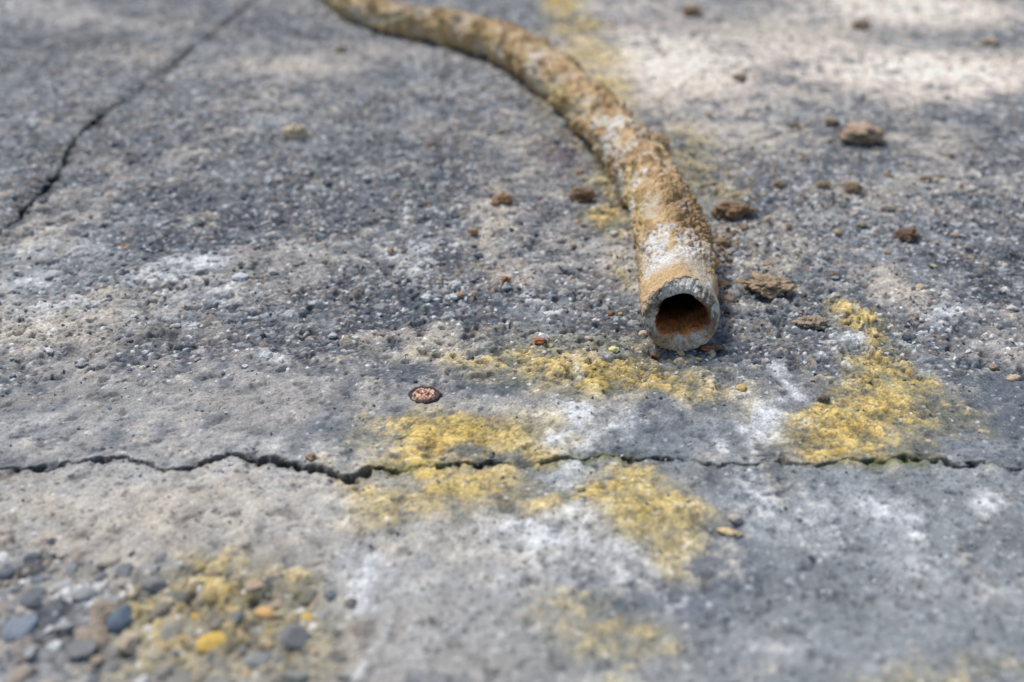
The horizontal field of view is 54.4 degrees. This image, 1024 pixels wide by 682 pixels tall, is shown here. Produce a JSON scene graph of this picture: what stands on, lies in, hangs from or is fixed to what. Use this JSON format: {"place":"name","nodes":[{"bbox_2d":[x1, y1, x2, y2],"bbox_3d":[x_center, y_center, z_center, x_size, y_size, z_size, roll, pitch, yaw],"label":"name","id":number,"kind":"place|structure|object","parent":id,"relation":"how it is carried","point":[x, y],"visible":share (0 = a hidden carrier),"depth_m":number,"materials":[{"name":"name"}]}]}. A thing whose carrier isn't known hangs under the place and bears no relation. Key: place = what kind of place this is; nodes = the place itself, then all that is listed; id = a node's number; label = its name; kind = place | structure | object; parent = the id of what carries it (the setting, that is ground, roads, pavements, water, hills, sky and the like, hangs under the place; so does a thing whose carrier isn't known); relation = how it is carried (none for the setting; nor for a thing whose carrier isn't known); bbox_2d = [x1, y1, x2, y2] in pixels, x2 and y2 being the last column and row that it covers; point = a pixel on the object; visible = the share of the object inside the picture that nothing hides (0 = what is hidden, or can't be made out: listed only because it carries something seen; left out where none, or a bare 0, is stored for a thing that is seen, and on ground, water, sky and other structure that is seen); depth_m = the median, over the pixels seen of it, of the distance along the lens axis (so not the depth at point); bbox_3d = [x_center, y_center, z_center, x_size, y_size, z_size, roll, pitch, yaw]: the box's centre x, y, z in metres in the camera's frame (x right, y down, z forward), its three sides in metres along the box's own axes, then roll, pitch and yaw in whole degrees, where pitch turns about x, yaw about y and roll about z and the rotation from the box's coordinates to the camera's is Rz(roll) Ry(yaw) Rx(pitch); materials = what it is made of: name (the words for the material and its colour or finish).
{"place":"outdoors","nodes":[
{"label":"outdoors","id":0,"kind":"place"},
{"bbox_2d":[0,0,1023,681],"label":"asphalt road","id":1,"kind":"structure","parent":0,"point":[934,366],"depth_m":0.43,"materials":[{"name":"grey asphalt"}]},
{"bbox_2d":[75,362,84,366],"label":"pebble","id":2,"kind":"object","parent":1,"relation":"on","point":[79,364],"visible":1,"depth_m":0.42,"materials":[{"name":"stone"}]},
{"bbox_2d":[120,243,131,247],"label":"dirt clod","id":3,"kind":"object","parent":1,"relation":"on","point":[123,245],"visible":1,"depth_m":0.54,"materials":[{"name":"soil"}]},
{"bbox_2d":[169,323,180,327],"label":"pebble","id":4,"kind":"object","parent":1,"relation":"on","point":[177,325],"visible":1,"depth_m":0.45,"materials":[{"name":"stone"}]},
{"bbox_2d":[0,548,363,681],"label":"exposed aggregate","id":5,"kind":"object","parent":1,"relation":"on","point":[120,620],"visible":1,"depth_m":0.29,"materials":[{"name":"stone"}]},
{"bbox_2d":[204,125,214,130],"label":"pebble","id":6,"kind":"object","parent":1,"relation":"on","point":[209,127],"visible":1,"depth_m":0.71,"materials":[{"name":"stone"}]},
{"bbox_2d":[231,273,248,281],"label":"pebble","id":7,"kind":"object","parent":1,"relation":"on","point":[241,277],"visible":1,"depth_m":0.49,"materials":[{"name":"stone"}]},
{"bbox_2d":[264,231,276,238],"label":"pebble","id":8,"kind":"object","parent":1,"relation":"on","point":[271,235],"visible":1,"depth_m":0.54,"materials":[{"name":"stone"}]},
{"bbox_2d":[268,269,277,274],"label":"pebble","id":9,"kind":"object","parent":1,"relation":"on","point":[272,271],"visible":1,"depth_m":0.50,"materials":[{"name":"stone"}]},
{"bbox_2d":[281,123,310,140],"bbox_3d":[-0.151,-0.146,0.695,0.020,0.012,0.017,-11,31,-19],"label":"dirt clod","id":10,"kind":"object","parent":1,"relation":"on","point":[291,132],"visible":1,"depth_m":0.69,"materials":[{"name":"soil"}]},
{"bbox_2d":[304,452,316,460],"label":"dirt clod","id":11,"kind":"object","parent":1,"relation":"on","point":[312,456],"visible":1,"depth_m":0.36,"materials":[{"name":"soil"}]},
{"bbox_2d":[328,333,337,337],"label":"pebble","id":12,"kind":"object","parent":1,"relation":"on","point":[332,335],"visible":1,"depth_m":0.44,"materials":[{"name":"stone"}]},
{"bbox_2d":[334,45,346,51],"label":"dirt clod","id":13,"kind":"object","parent":1,"relation":"on","point":[339,48],"visible":1,"depth_m":0.91,"materials":[{"name":"soil"}]},
{"bbox_2d":[362,176,370,180],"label":"pebble","id":14,"kind":"object","parent":1,"relation":"on","point":[366,178],"visible":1,"depth_m":0.62,"materials":[{"name":"stone"}]},
{"bbox_2d":[405,201,413,205],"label":"pebble","id":15,"kind":"object","parent":1,"relation":"on","point":[408,203],"visible":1,"depth_m":0.58,"materials":[{"name":"stone"}]},
{"bbox_2d":[408,386,441,403],"bbox_3d":[-0.035,0.022,0.403,0.014,0.002,0.013,0,29,0],"label":"nail head","id":16,"kind":"object","parent":1,"relation":"on","point":[426,395],"visible":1,"depth_m":0.40},
{"bbox_2d":[421,294,432,301],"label":"pebble","id":17,"kind":"object","parent":1,"relation":"on","point":[426,297],"visible":1,"depth_m":0.47,"materials":[{"name":"stone"}]},
{"bbox_2d":[425,141,436,146],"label":"dirt clod","id":18,"kind":"object","parent":1,"relation":"on","point":[432,143],"visible":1,"depth_m":0.68,"materials":[{"name":"soil"}]},
{"bbox_2d":[456,292,463,297],"bbox_3d":[-0.025,-0.022,0.478,0.005,0.002,0.004,0,29,0],"label":"rust flake","id":19,"kind":"object","parent":1,"relation":"on","point":[460,295],"visible":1,"depth_m":0.48,"materials":[{"name":"brown metal"}]},
{"bbox_2d":[467,228,478,234],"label":"dirt clod","id":20,"kind":"object","parent":1,"relation":"on","point":[472,231],"visible":1,"depth_m":0.54,"materials":[{"name":"soil"}]},
{"bbox_2d":[473,253,482,257],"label":"pebble","id":21,"kind":"object","parent":1,"relation":"on","point":[479,255],"visible":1,"depth_m":0.52,"materials":[{"name":"stone"}]},
{"bbox_2d":[492,192,513,203],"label":"dirt clod","id":22,"kind":"object","parent":1,"relation":"on","point":[503,198],"visible":1,"depth_m":0.58,"materials":[{"name":"soil"}]},
{"bbox_2d":[500,275,510,281],"bbox_3d":[-0.003,-0.031,0.490,0.006,0.003,0.005,0,29,0],"label":"rust flake","id":23,"kind":"object","parent":1,"relation":"on","point":[504,278],"visible":1,"depth_m":0.49,"materials":[{"name":"brown metal"}]},
{"bbox_2d":[0,387,1023,681],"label":"grit","id":24,"kind":"object","parent":1,"relation":"on","point":[686,567],"visible":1,"depth_m":0.33,"materials":[{"name":"gravel"}]},
{"bbox_2d":[322,0,719,351],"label":"corroded pipe","id":25,"kind":"object","parent":1,"relation":"on","point":[673,237],"visible":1,"depth_m":0.58,"materials":[{"name":"brown metal"}]},
{"bbox_2d":[533,337,546,343],"bbox_3d":[0.012,0.000,0.440,0.006,0.003,0.005,0,29,0],"label":"rust flake","id":26,"kind":"object","parent":1,"relation":"on","point":[539,340],"visible":1,"depth_m":0.44,"materials":[{"name":"orange metal"}]},
{"bbox_2d":[544,311,553,315],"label":"pebble","id":27,"kind":"object","parent":1,"relation":"on","point":[548,312],"visible":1,"depth_m":0.47,"materials":[{"name":"stone"}]},
{"bbox_2d":[575,485,584,490],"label":"pebble","id":28,"kind":"object","parent":1,"relation":"on","point":[580,487],"visible":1,"depth_m":0.35,"materials":[{"name":"stone"}]},
{"bbox_2d":[569,187,595,202],"bbox_3d":[0.042,-0.086,0.592,0.015,0.011,0.014,-21,36,-33],"label":"dirt clod","id":29,"kind":"object","parent":1,"relation":"on","point":[579,195],"visible":1,"depth_m":0.59,"materials":[{"name":"soil"}]},
{"bbox_2d":[608,346,618,352],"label":"pebble","id":30,"kind":"object","parent":1,"relation":"on","point":[614,349],"visible":1,"depth_m":0.43,"materials":[{"name":"stone"}]},
{"bbox_2d":[609,230,618,235],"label":"pebble","id":31,"kind":"object","parent":1,"relation":"on","point":[614,233],"visible":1,"depth_m":0.54,"materials":[{"name":"stone"}]},
{"bbox_2d":[239,4,1013,390],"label":"soil crumbs","id":32,"kind":"object","parent":1,"relation":"on","point":[721,282],"visible":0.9,"depth_m":0.54,"materials":[{"name":"brown soil"}]},
{"bbox_2d":[681,4,701,15],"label":"dirt clod","id":33,"kind":"object","parent":1,"relation":"on","point":[690,10],"visible":1,"depth_m":1.05,"materials":[{"name":"soil"}]},
{"bbox_2d":[701,345,712,351],"bbox_3d":[0.085,0.003,0.432,0.005,0.002,0.005,0,29,0],"label":"rust flake","id":34,"kind":"object","parent":1,"relation":"on","point":[706,348],"visible":1,"depth_m":0.43,"materials":[{"name":"brown metal"}]},
{"bbox_2d":[709,343,723,351],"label":"dirt clod","id":35,"kind":"object","parent":1,"relation":"on","point":[716,347],"visible":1,"depth_m":0.43,"materials":[{"name":"soil"}]},
{"bbox_2d":[718,297,724,302],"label":"dirt clod","id":36,"kind":"object","parent":1,"relation":"on","point":[720,299],"visible":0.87,"depth_m":0.47,"materials":[{"name":"soil"}]},
{"bbox_2d":[715,237,732,246],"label":"dirt clod","id":37,"kind":"object","parent":1,"relation":"on","point":[722,241],"visible":1,"depth_m":0.52,"materials":[{"name":"soil"}]},
{"bbox_2d":[716,527,742,536],"bbox_3d":[0.072,0.063,0.329,0.008,0.002,0.005,0,29,0],"label":"wood chip","id":38,"kind":"object","parent":1,"relation":"on","point":[730,532],"visible":1,"depth_m":0.33,"materials":[{"name":"wood"}]},
{"bbox_2d":[711,200,756,219],"bbox_3d":[0.127,-0.075,0.569,0.023,0.011,0.019,-12,32,-21],"label":"dirt clod","id":39,"kind":"object","parent":1,"relation":"on","point":[730,209],"visible":1,"depth_m":0.56,"materials":[{"name":"soil"}]},
{"bbox_2d":[728,513,742,523],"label":"pebble","id":40,"kind":"object","parent":1,"relation":"on","point":[736,518],"visible":1,"depth_m":0.33,"materials":[{"name":"stone"}]},
{"bbox_2d":[731,73,747,80],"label":"dirt clod","id":41,"kind":"object","parent":1,"relation":"on","point":[738,77],"visible":1,"depth_m":0.82,"materials":[{"name":"soil"}]},
{"bbox_2d":[736,384,746,390],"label":"pebble","id":42,"kind":"object","parent":1,"relation":"on","point":[741,387],"visible":1,"depth_m":0.41,"materials":[{"name":"stone"}]},
{"bbox_2d":[744,272,796,298],"bbox_3d":[0.124,-0.027,0.481,0.024,0.008,0.019,-8,30,-14],"label":"dirt clod","id":43,"kind":"object","parent":1,"relation":"on","point":[768,285],"visible":1,"depth_m":0.48,"materials":[{"name":"soil"}]},
{"bbox_2d":[773,180,787,186],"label":"dirt clod","id":44,"kind":"object","parent":1,"relation":"on","point":[781,183],"visible":1,"depth_m":0.61,"materials":[{"name":"soil"}]},
{"bbox_2d":[789,122,799,127],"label":"dirt clod","id":45,"kind":"object","parent":1,"relation":"on","point":[794,124],"visible":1,"depth_m":0.71,"materials":[{"name":"soil"}]},
{"bbox_2d":[791,315,830,328],"bbox_3d":[0.136,-0.009,0.454,0.014,0.006,0.012,24,37,36],"label":"dirt clod","id":46,"kind":"object","parent":1,"relation":"on","point":[815,321],"visible":1,"depth_m":0.45,"materials":[{"name":"soil"}]},
{"bbox_2d":[815,180,830,188],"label":"dirt clod","id":47,"kind":"object","parent":1,"relation":"on","point":[823,184],"visible":1,"depth_m":0.60,"materials":[{"name":"soil"}]},
{"bbox_2d":[816,394,829,402],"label":"dirt clod","id":48,"kind":"object","parent":1,"relation":"on","point":[823,398],"visible":1,"depth_m":0.40,"materials":[{"name":"soil"}]},
{"bbox_2d":[824,117,839,125],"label":"dirt clod","id":49,"kind":"object","parent":1,"relation":"on","point":[829,121],"visible":1,"depth_m":0.71,"materials":[{"name":"soil"}]},
{"bbox_2d":[843,180,863,194],"bbox_3d":[0.205,-0.092,0.598,0.011,0.009,0.010,20,35,31],"label":"dirt clod","id":50,"kind":"object","parent":1,"relation":"on","point":[851,187],"visible":1,"depth_m":0.60,"materials":[{"name":"soil"}]},
{"bbox_2d":[837,122,884,144],"bbox_3d":[0.240,-0.142,0.684,0.035,0.016,0.025,0,29,0],"label":"dirt clod","id":51,"kind":"object","parent":1,"relation":"on","point":[858,133],"visible":1,"depth_m":0.68,"materials":[{"name":"soil"}]},
{"bbox_2d":[851,18,870,29],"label":"dirt clod","id":52,"kind":"object","parent":1,"relation":"on","point":[862,23],"visible":1,"depth_m":0.99,"materials":[{"name":"soil"}]},
{"bbox_2d":[856,222,867,227],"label":"dirt clod","id":53,"kind":"object","parent":1,"relation":"on","point":[862,224],"visible":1,"depth_m":0.55,"materials":[{"name":"soil"}]},
{"bbox_2d":[881,204,894,211],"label":"dirt clod","id":54,"kind":"object","parent":1,"relation":"on","point":[887,207],"visible":1,"depth_m":0.57,"materials":[{"name":"stone"}]},
{"bbox_2d":[893,228,920,242],"bbox_3d":[0.214,-0.057,0.540,0.014,0.008,0.012,-4,30,-8],"label":"dirt clod","id":55,"kind":"object","parent":1,"relation":"on","point":[909,235],"visible":1,"depth_m":0.54,"materials":[{"name":"soil"}]},
{"bbox_2d":[919,174,932,180],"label":"dirt clod","id":56,"kind":"object","parent":1,"relation":"on","point":[926,177],"visible":1,"depth_m":0.62,"materials":[{"name":"soil"}]},
{"bbox_2d":[941,151,954,157],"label":"pebble","id":57,"kind":"object","parent":1,"relation":"on","point":[946,154],"visible":1,"depth_m":0.66,"materials":[{"name":"stone"}]},
{"bbox_2d":[950,233,959,238],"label":"pebble","id":58,"kind":"object","parent":1,"relation":"on","point":[955,235],"visible":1,"depth_m":0.54,"materials":[{"name":"stone"}]},
{"bbox_2d":[978,37,999,45],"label":"dirt clod","id":59,"kind":"object","parent":1,"relation":"on","point":[991,41],"visible":1,"depth_m":0.93,"materials":[{"name":"soil"}]},
{"bbox_2d":[988,363,999,369],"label":"dirt clod","id":60,"kind":"object","parent":1,"relation":"on","point":[992,366],"visible":1,"depth_m":0.42,"materials":[{"name":"soil"}]},
{"bbox_2d":[1006,305,1018,310],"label":"pebble","id":61,"kind":"object","parent":1,"relation":"on","point":[1012,308],"visible":1,"depth_m":0.47,"materials":[{"name":"stone"}]},
{"bbox_2d":[1006,374,1021,381],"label":"pebble","id":62,"kind":"object","parent":1,"relation":"on","point":[1014,377],"visible":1,"depth_m":0.41,"materials":[{"name":"stone"}]}
]}

